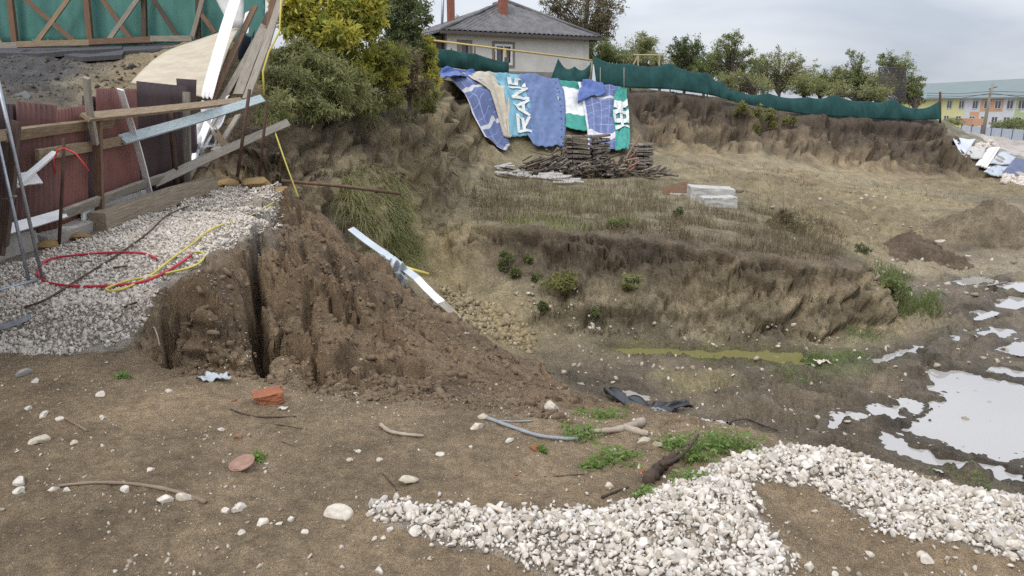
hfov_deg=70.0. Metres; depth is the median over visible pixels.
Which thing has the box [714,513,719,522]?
gravel stone
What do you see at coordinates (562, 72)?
net fence
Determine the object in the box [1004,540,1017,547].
gravel stone
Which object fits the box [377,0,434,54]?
dark tree
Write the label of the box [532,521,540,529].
gravel stone
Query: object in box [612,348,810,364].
puddle
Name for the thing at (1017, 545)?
gravel stone
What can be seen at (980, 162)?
pale board
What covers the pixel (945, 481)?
gravel stone
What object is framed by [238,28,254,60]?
rag
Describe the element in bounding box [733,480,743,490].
gravel stone
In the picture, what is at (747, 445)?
weed
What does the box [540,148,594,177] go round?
stake bundle
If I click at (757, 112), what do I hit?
sapling
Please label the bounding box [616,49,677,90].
hedge bush
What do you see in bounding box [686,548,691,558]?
gravel stone
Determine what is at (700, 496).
gravel stone
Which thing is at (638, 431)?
rotten branch
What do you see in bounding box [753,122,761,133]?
sapling
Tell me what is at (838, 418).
puddle
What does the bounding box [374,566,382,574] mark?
stone
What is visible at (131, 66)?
scarp rubble
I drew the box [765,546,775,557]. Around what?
gravel stone
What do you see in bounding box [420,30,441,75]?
lean to
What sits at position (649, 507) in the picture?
gravel stone
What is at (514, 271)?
shrub
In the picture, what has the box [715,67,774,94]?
hedge bush
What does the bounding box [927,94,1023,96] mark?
overhead wire
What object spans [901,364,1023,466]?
puddle
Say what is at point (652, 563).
gravel stone
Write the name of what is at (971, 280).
puddle
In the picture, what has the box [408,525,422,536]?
stone
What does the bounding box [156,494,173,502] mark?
stone
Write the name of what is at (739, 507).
gravel stone
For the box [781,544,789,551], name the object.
gravel stone
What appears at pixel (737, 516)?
gravel stone
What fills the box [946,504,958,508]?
gravel stone
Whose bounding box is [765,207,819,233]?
shrub
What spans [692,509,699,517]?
gravel stone
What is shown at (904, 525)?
gravel stone
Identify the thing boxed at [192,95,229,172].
membrane
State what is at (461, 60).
net fence
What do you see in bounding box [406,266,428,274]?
tube
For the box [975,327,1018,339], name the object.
puddle
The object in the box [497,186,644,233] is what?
green weeds
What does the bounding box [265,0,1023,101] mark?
sky
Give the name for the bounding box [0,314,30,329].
steel channel
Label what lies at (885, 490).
gravel stone
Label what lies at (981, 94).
overhead wire
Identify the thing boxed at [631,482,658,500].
weed
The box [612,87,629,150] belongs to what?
tarpaulin
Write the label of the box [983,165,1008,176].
sheet of film
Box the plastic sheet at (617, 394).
[603,387,692,412]
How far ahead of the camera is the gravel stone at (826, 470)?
3.28 m
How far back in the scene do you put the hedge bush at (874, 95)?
46.19 m
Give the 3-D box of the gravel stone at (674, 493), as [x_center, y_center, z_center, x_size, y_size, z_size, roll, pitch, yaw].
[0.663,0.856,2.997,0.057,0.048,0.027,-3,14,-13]
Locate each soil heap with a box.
[882,230,973,269]
[918,197,1023,249]
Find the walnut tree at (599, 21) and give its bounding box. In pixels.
[537,0,629,58]
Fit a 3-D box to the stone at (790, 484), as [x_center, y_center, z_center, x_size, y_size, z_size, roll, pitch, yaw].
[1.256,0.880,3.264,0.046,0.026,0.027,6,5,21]
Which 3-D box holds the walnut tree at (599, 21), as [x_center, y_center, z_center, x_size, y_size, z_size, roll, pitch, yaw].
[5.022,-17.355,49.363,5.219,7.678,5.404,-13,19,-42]
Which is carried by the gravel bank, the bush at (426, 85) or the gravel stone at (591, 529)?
the gravel stone at (591, 529)
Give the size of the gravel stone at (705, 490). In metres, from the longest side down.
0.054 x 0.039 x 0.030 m
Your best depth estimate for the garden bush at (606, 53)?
44.09 m
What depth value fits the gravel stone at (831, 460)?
3.35 m
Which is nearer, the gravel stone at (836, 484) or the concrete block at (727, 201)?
the gravel stone at (836, 484)
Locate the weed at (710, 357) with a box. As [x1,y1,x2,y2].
[695,353,729,361]
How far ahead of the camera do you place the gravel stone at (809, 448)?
3.51 m
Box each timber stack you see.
[562,135,593,166]
[590,133,610,173]
[627,143,653,172]
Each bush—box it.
[256,34,357,113]
[267,0,391,64]
[335,40,410,95]
[374,39,437,119]
[589,37,629,63]
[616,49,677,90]
[618,30,659,63]
[664,33,707,92]
[682,56,719,95]
[691,28,766,88]
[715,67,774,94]
[740,52,773,84]
[745,44,820,96]
[782,71,830,97]
[804,67,832,98]
[811,65,847,96]
[817,78,894,102]
[859,69,897,100]
[899,84,926,107]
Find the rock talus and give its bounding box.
[438,284,536,353]
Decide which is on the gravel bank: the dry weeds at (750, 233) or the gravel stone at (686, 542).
the gravel stone at (686, 542)
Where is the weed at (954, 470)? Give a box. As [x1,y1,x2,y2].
[928,459,981,481]
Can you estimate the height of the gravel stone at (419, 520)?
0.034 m
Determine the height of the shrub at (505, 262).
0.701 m
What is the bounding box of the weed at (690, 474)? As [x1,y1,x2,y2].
[668,466,713,483]
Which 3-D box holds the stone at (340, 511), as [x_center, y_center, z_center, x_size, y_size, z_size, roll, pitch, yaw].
[-0.700,0.916,2.980,0.113,0.059,0.076,3,14,11]
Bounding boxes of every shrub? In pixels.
[247,66,387,130]
[366,36,442,115]
[496,249,514,273]
[508,265,520,278]
[522,253,533,263]
[530,273,543,281]
[536,300,547,315]
[540,270,579,294]
[590,306,602,328]
[602,215,631,229]
[621,272,643,290]
[672,206,683,217]
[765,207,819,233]
[853,242,872,254]
[878,275,912,301]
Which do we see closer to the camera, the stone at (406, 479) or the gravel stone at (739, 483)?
the gravel stone at (739, 483)
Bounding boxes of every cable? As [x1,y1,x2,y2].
[24,206,188,307]
[262,0,281,95]
[275,132,298,196]
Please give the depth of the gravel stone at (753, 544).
2.65 m
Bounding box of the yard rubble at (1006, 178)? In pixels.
[974,139,1023,184]
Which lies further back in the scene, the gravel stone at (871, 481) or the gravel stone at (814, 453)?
the gravel stone at (814, 453)
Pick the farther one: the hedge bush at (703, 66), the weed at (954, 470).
the hedge bush at (703, 66)
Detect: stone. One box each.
[12,476,24,486]
[12,486,24,493]
[15,368,31,376]
[24,405,32,410]
[28,434,50,444]
[31,378,38,382]
[39,410,48,418]
[47,487,59,491]
[55,416,63,420]
[70,440,77,444]
[95,391,105,396]
[120,485,128,493]
[147,467,155,471]
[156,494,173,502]
[176,493,191,500]
[221,507,229,513]
[231,502,246,512]
[233,433,241,438]
[237,529,245,534]
[256,518,268,525]
[287,516,294,521]
[301,529,308,534]
[324,503,353,520]
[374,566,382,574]
[375,502,386,511]
[379,495,387,502]
[393,505,402,513]
[398,475,418,484]
[405,503,416,511]
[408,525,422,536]
[410,511,416,520]
[414,517,422,524]
[426,525,430,536]
[429,529,436,541]
[435,452,444,456]
[444,531,450,538]
[445,542,455,546]
[452,529,460,537]
[463,500,469,509]
[463,522,472,530]
[466,515,474,521]
[470,423,483,429]
[471,509,479,518]
[473,525,481,533]
[477,413,487,419]
[477,541,485,548]
[481,532,487,540]
[485,536,493,542]
[486,506,494,515]
[486,522,497,529]
[487,527,497,535]
[501,525,512,535]
[505,438,513,442]
[506,529,513,537]
[515,510,522,517]
[515,552,519,560]
[522,552,528,558]
[524,514,533,521]
[529,445,539,451]
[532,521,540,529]
[534,556,540,566]
[542,552,550,566]
[544,400,558,411]
[556,514,565,521]
[558,522,564,528]
[559,519,568,526]
[559,532,567,541]
[563,509,573,516]
[565,512,571,521]
[570,535,578,540]
[571,544,577,550]
[574,506,581,512]
[578,524,585,530]
[578,552,586,561]
[580,509,591,517]
[588,521,603,526]
[588,526,595,533]
[588,540,596,550]
[593,526,602,536]
[595,543,603,550]
[595,564,605,573]
[599,508,609,512]
[602,556,609,567]
[603,514,611,520]
[604,482,613,488]
[614,544,622,553]
[619,520,625,526]
[624,509,631,516]
[628,537,635,547]
[634,553,644,560]
[637,437,650,443]
[638,537,648,545]
[644,505,652,509]
[648,559,655,567]
[653,442,663,446]
[653,554,657,563]
[655,520,662,531]
[655,550,662,558]
[658,566,664,574]
[659,558,670,566]
[662,529,669,535]
[662,548,675,558]
[667,529,674,537]
[668,565,683,571]
[669,511,681,515]
[670,491,679,499]
[670,549,685,565]
[672,510,677,520]
[679,538,694,547]
[683,488,693,494]
[684,499,691,506]
[684,516,693,521]
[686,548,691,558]
[690,550,698,557]
[692,485,701,490]
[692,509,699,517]
[692,548,702,554]
[695,516,704,523]
[697,493,704,500]
[698,523,707,535]
[700,488,708,493]
[701,476,709,481]
[705,495,711,502]
[706,527,715,535]
[707,536,715,547]
[708,504,717,510]
[709,561,717,567]
[710,487,719,492]
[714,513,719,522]
[718,520,724,529]
[718,529,730,536]
[721,469,730,476]
[723,487,729,494]
[724,462,729,470]
[724,513,732,520]
[724,558,741,567]
[729,565,736,575]
[730,466,737,473]
[732,518,739,523]
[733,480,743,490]
[733,505,744,514]
[733,514,741,520]
[734,556,741,561]
[736,508,741,515]
[737,533,746,539]
[737,540,746,547]
[739,494,749,501]
[740,474,748,480]
[743,461,754,468]
[744,503,757,516]
[747,454,760,460]
[747,540,757,547]
[748,470,760,475]
[751,495,760,502]
[754,533,760,542]
[756,499,764,508]
[764,540,769,547]
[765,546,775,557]
[766,452,778,460]
[766,465,774,471]
[767,540,781,549]
[767,564,774,572]
[774,556,784,563]
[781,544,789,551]
[788,482,796,486]
[796,455,807,461]
[801,460,808,468]
[804,561,813,571]
[805,446,816,450]
[811,455,823,463]
[812,451,819,455]
[822,467,829,475]
[826,458,833,463]
[828,465,834,473]
[831,571,838,575]
[832,480,844,489]
[843,490,852,495]
[846,493,852,500]
[853,474,863,479]
[859,457,865,464]
[862,464,872,472]
[865,551,874,556]
[867,479,876,487]
[869,484,878,489]
[869,513,875,522]
[877,507,887,514]
[882,486,888,496]
[882,497,891,507]
[883,478,889,486]
[896,475,903,481]
[897,496,904,506]
[901,504,913,511]
[901,521,906,529]
[902,511,916,521]
[908,475,918,481]
[909,532,917,540]
[915,531,924,541]
[920,553,934,563]
[924,507,934,512]
[927,493,939,501]
[933,523,944,531]
[938,491,943,498]
[940,479,953,486]
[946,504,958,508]
[952,533,962,541]
[956,501,963,506]
[965,486,973,491]
[973,502,981,508]
[975,490,987,495]
[976,533,984,544]
[982,496,993,503]
[989,530,997,537]
[991,526,1002,536]
[992,537,1006,549]
[999,500,1011,507]
[1003,528,1013,536]
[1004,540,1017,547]
[1010,541,1021,549]
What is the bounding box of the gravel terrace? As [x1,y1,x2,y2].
[0,181,284,355]
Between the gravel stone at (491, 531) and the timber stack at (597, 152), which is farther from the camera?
the timber stack at (597, 152)
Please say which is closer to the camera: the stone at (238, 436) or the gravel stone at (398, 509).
the gravel stone at (398, 509)
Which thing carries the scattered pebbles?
on the ground at (810, 296)
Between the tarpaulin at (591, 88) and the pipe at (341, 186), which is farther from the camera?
the tarpaulin at (591, 88)
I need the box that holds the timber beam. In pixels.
[88,177,218,230]
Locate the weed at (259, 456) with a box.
[251,449,268,463]
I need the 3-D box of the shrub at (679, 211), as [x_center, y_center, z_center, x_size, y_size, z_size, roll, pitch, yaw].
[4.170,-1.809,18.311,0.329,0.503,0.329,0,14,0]
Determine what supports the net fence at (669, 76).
on the ground at (810, 296)
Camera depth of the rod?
3.89 m
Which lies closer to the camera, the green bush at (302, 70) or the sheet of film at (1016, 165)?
the green bush at (302, 70)
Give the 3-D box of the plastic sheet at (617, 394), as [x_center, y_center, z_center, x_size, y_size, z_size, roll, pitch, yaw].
[2.139,1.713,11.330,1.114,0.203,1.133,-6,15,-22]
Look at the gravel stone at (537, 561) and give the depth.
2.62 m
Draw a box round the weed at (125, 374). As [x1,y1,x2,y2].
[111,369,133,378]
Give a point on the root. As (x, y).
(384, 427)
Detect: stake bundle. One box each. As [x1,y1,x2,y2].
[500,155,560,175]
[530,147,565,162]
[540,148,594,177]
[566,143,633,178]
[606,135,650,177]
[638,162,678,177]
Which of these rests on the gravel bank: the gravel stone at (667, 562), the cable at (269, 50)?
the gravel stone at (667, 562)
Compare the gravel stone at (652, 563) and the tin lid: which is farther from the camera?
the tin lid
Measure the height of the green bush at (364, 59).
1.535 m
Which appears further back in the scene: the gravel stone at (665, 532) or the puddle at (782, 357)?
the puddle at (782, 357)
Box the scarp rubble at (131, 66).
[0,55,157,102]
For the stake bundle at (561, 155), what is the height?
0.939 m
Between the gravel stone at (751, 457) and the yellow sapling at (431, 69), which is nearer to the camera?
the gravel stone at (751, 457)
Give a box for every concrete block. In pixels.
[670,193,686,195]
[686,184,735,199]
[697,195,737,208]
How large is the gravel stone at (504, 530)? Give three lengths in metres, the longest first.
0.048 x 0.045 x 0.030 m
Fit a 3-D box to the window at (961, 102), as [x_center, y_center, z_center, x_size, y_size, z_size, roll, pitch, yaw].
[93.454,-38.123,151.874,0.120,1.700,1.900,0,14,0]
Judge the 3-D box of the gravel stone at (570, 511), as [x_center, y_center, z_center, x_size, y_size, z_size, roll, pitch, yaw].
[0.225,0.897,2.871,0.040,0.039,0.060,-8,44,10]
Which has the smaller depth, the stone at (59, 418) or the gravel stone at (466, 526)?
the gravel stone at (466, 526)
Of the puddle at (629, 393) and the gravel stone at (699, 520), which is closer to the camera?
the gravel stone at (699, 520)
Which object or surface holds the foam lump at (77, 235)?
on the gravel terrace
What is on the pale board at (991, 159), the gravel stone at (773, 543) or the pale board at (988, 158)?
the pale board at (988, 158)
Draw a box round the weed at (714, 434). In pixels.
[672,426,741,463]
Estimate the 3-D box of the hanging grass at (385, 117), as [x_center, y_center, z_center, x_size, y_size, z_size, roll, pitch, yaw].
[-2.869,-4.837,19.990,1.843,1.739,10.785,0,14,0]
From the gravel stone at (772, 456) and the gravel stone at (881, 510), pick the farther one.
the gravel stone at (772, 456)
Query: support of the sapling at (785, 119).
on the ground at (810, 296)
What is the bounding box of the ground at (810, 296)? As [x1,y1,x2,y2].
[0,42,1023,575]
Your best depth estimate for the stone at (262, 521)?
2.89 m
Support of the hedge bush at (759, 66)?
on the ground at (810, 296)
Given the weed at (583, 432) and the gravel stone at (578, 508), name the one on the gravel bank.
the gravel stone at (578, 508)
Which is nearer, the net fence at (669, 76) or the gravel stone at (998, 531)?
the gravel stone at (998, 531)
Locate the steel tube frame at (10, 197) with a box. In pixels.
[0,82,43,289]
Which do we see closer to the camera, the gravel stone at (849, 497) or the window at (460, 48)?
the gravel stone at (849, 497)
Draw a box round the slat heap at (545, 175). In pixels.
[494,162,583,183]
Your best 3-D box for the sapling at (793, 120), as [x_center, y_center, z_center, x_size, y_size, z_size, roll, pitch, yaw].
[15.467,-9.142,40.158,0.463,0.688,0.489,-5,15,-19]
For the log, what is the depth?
3.31 m
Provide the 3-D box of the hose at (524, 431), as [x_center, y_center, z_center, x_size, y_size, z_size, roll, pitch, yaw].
[0.085,0.742,3.779,0.518,0.043,0.115,6,15,23]
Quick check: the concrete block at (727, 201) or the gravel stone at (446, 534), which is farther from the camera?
the concrete block at (727, 201)
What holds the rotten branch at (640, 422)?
on the ground at (810, 296)
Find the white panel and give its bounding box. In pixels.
[216,0,243,27]
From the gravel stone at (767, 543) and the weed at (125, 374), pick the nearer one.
the gravel stone at (767, 543)
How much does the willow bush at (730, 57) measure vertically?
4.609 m
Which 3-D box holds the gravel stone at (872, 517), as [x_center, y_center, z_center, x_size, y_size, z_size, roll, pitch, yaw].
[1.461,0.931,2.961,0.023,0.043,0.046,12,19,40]
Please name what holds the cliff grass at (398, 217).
on the ground at (810, 296)
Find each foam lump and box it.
[37,239,59,249]
[69,232,91,239]
[218,178,238,186]
[241,177,270,188]
[274,186,287,194]
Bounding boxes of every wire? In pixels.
[223,123,276,145]
[927,93,1023,97]
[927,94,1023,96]
[934,91,1007,93]
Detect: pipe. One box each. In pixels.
[281,179,400,194]
[434,40,592,79]
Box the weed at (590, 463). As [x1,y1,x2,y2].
[578,454,605,472]
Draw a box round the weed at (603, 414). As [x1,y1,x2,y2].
[565,405,632,418]
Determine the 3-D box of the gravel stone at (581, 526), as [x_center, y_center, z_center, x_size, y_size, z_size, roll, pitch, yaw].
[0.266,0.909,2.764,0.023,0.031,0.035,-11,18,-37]
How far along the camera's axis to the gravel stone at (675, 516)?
2.81 m
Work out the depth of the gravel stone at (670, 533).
2.70 m
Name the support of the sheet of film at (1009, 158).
on the ground at (810, 296)
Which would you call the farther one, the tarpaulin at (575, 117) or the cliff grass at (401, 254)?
the tarpaulin at (575, 117)
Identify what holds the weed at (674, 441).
on the ground at (810, 296)
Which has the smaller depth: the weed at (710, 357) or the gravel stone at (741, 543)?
the gravel stone at (741, 543)
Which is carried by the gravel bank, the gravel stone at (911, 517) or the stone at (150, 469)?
the gravel stone at (911, 517)
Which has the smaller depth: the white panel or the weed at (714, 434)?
the weed at (714, 434)
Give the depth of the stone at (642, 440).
3.70 m
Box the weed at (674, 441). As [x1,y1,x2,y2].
[653,429,685,451]
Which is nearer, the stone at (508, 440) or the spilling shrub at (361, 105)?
the stone at (508, 440)
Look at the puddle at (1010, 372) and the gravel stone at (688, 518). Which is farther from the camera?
the puddle at (1010, 372)
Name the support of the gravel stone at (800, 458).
on the gravel bank
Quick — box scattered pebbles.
[448,184,1016,575]
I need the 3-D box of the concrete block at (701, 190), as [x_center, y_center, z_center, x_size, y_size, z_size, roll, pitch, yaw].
[5.972,-2.844,22.069,1.308,0.442,1.024,4,14,5]
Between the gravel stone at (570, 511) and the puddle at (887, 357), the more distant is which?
the puddle at (887, 357)
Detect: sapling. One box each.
[416,30,443,96]
[733,100,751,116]
[750,103,764,120]
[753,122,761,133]
[763,107,777,129]
[768,120,777,128]
[782,114,790,123]
[789,115,798,127]
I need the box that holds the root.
[379,422,423,436]
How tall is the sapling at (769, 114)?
1.248 m
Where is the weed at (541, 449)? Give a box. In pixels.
[528,443,547,453]
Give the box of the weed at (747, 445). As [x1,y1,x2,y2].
[705,423,768,451]
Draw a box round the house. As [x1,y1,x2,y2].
[422,0,599,78]
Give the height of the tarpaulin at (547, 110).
3.277 m
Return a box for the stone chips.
[0,270,1021,575]
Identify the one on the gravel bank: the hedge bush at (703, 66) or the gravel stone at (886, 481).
the gravel stone at (886, 481)
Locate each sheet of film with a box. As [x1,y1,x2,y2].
[953,138,974,155]
[965,146,985,158]
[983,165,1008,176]
[990,151,1018,164]
[1003,158,1023,176]
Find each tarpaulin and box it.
[440,66,475,76]
[450,75,509,149]
[462,71,512,137]
[493,72,533,136]
[520,73,565,146]
[557,80,586,130]
[577,79,605,103]
[578,82,619,148]
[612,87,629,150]
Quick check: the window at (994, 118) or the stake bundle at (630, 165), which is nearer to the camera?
the stake bundle at (630, 165)
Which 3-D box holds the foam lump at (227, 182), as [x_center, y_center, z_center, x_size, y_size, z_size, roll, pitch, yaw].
[-4.597,-1.651,11.730,0.438,0.210,0.308,0,15,1]
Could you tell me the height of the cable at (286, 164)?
0.900 m
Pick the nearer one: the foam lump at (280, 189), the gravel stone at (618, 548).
the gravel stone at (618, 548)
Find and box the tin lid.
[228,454,254,471]
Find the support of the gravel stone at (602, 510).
on the gravel bank
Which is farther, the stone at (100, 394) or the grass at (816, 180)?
the grass at (816, 180)
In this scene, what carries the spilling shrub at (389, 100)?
on the ground at (810, 296)
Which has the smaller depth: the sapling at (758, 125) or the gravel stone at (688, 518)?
the gravel stone at (688, 518)
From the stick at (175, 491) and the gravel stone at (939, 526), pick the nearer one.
the gravel stone at (939, 526)
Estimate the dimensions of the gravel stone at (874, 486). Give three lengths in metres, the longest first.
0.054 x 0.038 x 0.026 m
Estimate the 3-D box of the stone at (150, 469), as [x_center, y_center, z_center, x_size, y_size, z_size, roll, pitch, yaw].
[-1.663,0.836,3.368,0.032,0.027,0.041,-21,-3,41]
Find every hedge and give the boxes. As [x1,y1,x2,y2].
[943,116,966,125]
[988,117,1023,129]
[1013,117,1023,129]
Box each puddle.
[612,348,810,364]
[625,390,671,412]
[701,418,734,424]
[827,408,867,431]
[866,398,923,418]
[871,346,923,362]
[879,431,1023,481]
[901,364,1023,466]
[950,310,998,319]
[950,329,966,340]
[952,276,1006,285]
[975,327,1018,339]
[986,366,1023,376]
[994,296,1023,308]
[994,341,1023,355]
[997,282,1023,291]
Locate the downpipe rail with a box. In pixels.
[348,227,461,319]
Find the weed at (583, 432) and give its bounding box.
[558,419,604,442]
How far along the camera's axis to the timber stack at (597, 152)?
29.12 m
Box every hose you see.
[36,251,192,287]
[105,196,282,291]
[486,416,578,440]
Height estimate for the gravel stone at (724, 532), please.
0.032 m
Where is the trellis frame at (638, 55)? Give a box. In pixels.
[633,54,662,65]
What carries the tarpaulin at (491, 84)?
on the ground at (810, 296)
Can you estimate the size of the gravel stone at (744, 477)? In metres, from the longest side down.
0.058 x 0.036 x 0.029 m
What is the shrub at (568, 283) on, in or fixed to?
on the ground at (810, 296)
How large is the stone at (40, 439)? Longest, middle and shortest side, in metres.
0.093 x 0.080 x 0.048 m
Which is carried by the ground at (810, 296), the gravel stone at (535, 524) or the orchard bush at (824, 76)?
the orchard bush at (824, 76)
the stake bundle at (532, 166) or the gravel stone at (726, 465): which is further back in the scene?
the stake bundle at (532, 166)
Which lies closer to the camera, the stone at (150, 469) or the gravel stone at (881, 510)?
the gravel stone at (881, 510)
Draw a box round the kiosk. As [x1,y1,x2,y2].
[959,118,983,125]
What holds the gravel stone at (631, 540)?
on the gravel bank
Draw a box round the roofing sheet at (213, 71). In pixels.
[200,0,239,99]
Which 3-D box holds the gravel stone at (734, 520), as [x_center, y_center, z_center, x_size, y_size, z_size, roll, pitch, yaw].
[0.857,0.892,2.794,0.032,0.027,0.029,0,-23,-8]
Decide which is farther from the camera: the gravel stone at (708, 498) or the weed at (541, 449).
the weed at (541, 449)
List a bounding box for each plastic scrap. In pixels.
[195,371,230,381]
[813,359,832,363]
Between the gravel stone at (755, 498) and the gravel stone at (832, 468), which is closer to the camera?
the gravel stone at (755, 498)
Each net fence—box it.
[0,0,264,47]
[431,47,508,72]
[551,59,590,81]
[593,56,940,122]
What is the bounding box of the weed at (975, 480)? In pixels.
[963,470,1001,489]
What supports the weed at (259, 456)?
on the ground at (810, 296)
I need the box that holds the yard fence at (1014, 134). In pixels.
[961,124,1023,140]
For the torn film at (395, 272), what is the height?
0.312 m
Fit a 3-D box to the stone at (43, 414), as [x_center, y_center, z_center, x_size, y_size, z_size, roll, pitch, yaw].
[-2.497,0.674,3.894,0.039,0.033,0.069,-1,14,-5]
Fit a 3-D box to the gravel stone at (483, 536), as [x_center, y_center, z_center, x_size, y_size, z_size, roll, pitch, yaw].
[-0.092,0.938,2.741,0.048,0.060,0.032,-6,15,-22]
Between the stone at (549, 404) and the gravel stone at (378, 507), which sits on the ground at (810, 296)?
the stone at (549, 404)
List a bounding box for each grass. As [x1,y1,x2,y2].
[286,89,432,141]
[324,159,428,250]
[360,92,438,127]
[383,224,439,271]
[674,158,959,200]
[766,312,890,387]
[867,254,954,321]
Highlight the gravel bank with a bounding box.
[365,440,1023,575]
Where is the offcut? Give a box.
[486,503,506,513]
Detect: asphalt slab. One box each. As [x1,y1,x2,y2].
[0,45,122,57]
[14,91,30,99]
[64,42,181,61]
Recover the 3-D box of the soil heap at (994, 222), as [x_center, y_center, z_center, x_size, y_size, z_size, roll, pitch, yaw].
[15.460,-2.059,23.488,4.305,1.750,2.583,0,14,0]
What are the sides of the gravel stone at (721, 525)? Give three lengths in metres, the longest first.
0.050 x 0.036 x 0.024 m
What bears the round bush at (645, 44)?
on the ground at (810, 296)
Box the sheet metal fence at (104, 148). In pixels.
[0,76,289,258]
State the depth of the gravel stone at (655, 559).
2.56 m
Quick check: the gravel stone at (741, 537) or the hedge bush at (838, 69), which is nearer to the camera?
the gravel stone at (741, 537)
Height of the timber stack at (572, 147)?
1.644 m
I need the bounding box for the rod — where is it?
[499,420,532,421]
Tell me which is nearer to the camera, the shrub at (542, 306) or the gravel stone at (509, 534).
the gravel stone at (509, 534)
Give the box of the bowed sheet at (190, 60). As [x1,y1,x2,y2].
[131,28,239,98]
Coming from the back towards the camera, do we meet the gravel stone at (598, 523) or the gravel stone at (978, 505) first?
the gravel stone at (978, 505)
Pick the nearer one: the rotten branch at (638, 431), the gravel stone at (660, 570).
the gravel stone at (660, 570)
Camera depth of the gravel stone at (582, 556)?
2.60 m
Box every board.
[191,107,217,156]
[192,117,233,179]
[192,119,212,159]
[198,116,222,156]
[201,113,240,167]
[208,6,257,100]
[211,125,228,145]
[219,23,265,98]
[227,11,267,98]
[233,28,266,94]
[242,0,283,98]
[266,0,275,45]
[661,181,687,194]
[975,147,993,165]
[978,147,996,166]
[981,147,999,167]
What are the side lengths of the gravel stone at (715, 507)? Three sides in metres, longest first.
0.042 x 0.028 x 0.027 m
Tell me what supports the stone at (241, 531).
on the ground at (810, 296)
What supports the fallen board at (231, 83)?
on the ground at (810, 296)
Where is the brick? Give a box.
[251,386,283,404]
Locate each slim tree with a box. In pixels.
[831,48,876,98]
[872,49,926,103]
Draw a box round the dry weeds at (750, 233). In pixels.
[464,164,857,261]
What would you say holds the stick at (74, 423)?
on the ground at (810, 296)
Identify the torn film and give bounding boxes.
[380,254,407,280]
[389,258,405,287]
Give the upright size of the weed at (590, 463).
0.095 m
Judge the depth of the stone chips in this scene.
3.26 m
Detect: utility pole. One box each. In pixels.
[441,0,443,23]
[981,83,996,133]
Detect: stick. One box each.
[58,481,207,503]
[63,416,87,430]
[113,265,127,268]
[124,286,159,345]
[230,409,295,417]
[246,423,306,429]
[382,473,396,490]
[544,474,583,476]
[601,486,628,497]
[659,434,698,466]
[728,418,777,430]
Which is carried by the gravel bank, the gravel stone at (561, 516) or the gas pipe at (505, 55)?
the gravel stone at (561, 516)
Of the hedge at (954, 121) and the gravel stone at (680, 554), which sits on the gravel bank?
the gravel stone at (680, 554)
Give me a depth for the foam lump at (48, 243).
6.54 m
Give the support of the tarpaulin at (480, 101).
on the ground at (810, 296)
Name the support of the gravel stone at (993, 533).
on the gravel bank
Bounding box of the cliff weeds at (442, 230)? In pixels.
[411,109,732,326]
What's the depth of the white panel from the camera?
15.94 m
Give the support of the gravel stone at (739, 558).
on the gravel bank
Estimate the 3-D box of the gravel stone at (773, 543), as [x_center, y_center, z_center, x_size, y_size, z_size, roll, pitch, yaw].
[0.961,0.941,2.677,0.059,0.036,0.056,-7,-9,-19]
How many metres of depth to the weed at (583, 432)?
3.76 m
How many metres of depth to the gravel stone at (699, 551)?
2.61 m
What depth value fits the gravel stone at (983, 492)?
3.17 m
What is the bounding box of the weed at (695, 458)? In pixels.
[663,440,720,465]
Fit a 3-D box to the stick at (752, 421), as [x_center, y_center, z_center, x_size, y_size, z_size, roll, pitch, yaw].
[3.252,2.009,10.603,1.108,0.103,0.367,0,14,0]
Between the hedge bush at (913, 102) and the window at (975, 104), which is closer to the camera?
the hedge bush at (913, 102)
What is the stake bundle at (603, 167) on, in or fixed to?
on the ground at (810, 296)
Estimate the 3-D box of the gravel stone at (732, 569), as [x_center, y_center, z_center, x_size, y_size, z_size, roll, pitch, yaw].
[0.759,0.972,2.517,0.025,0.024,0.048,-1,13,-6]
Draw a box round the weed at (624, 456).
[590,438,645,469]
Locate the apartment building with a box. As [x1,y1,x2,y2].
[892,79,1023,129]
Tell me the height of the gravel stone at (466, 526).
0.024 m
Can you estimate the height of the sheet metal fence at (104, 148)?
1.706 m
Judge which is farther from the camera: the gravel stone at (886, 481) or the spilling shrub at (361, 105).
the spilling shrub at (361, 105)
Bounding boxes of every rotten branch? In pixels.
[585,417,646,432]
[623,423,647,436]
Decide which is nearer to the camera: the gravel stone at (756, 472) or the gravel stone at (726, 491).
the gravel stone at (726, 491)
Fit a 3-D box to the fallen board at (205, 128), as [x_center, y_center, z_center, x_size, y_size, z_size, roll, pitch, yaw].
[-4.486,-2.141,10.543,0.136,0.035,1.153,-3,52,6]
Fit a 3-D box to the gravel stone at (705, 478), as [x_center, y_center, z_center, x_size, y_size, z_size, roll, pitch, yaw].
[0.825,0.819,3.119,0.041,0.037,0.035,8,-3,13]
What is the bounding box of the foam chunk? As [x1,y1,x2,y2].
[209,146,227,155]
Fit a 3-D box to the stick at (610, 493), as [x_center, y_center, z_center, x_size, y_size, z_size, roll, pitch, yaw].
[0.440,0.871,3.126,0.159,0.014,0.014,-10,17,-36]
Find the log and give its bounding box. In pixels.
[642,444,692,485]
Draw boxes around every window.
[457,39,471,52]
[492,41,514,67]
[946,100,952,108]
[958,100,964,108]
[972,100,978,108]
[983,100,990,108]
[990,116,997,124]
[994,100,1001,108]
[1006,100,1014,108]
[1017,100,1023,108]
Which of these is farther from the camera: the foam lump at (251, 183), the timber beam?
the foam lump at (251, 183)
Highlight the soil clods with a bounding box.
[168,207,606,424]
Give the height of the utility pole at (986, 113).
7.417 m

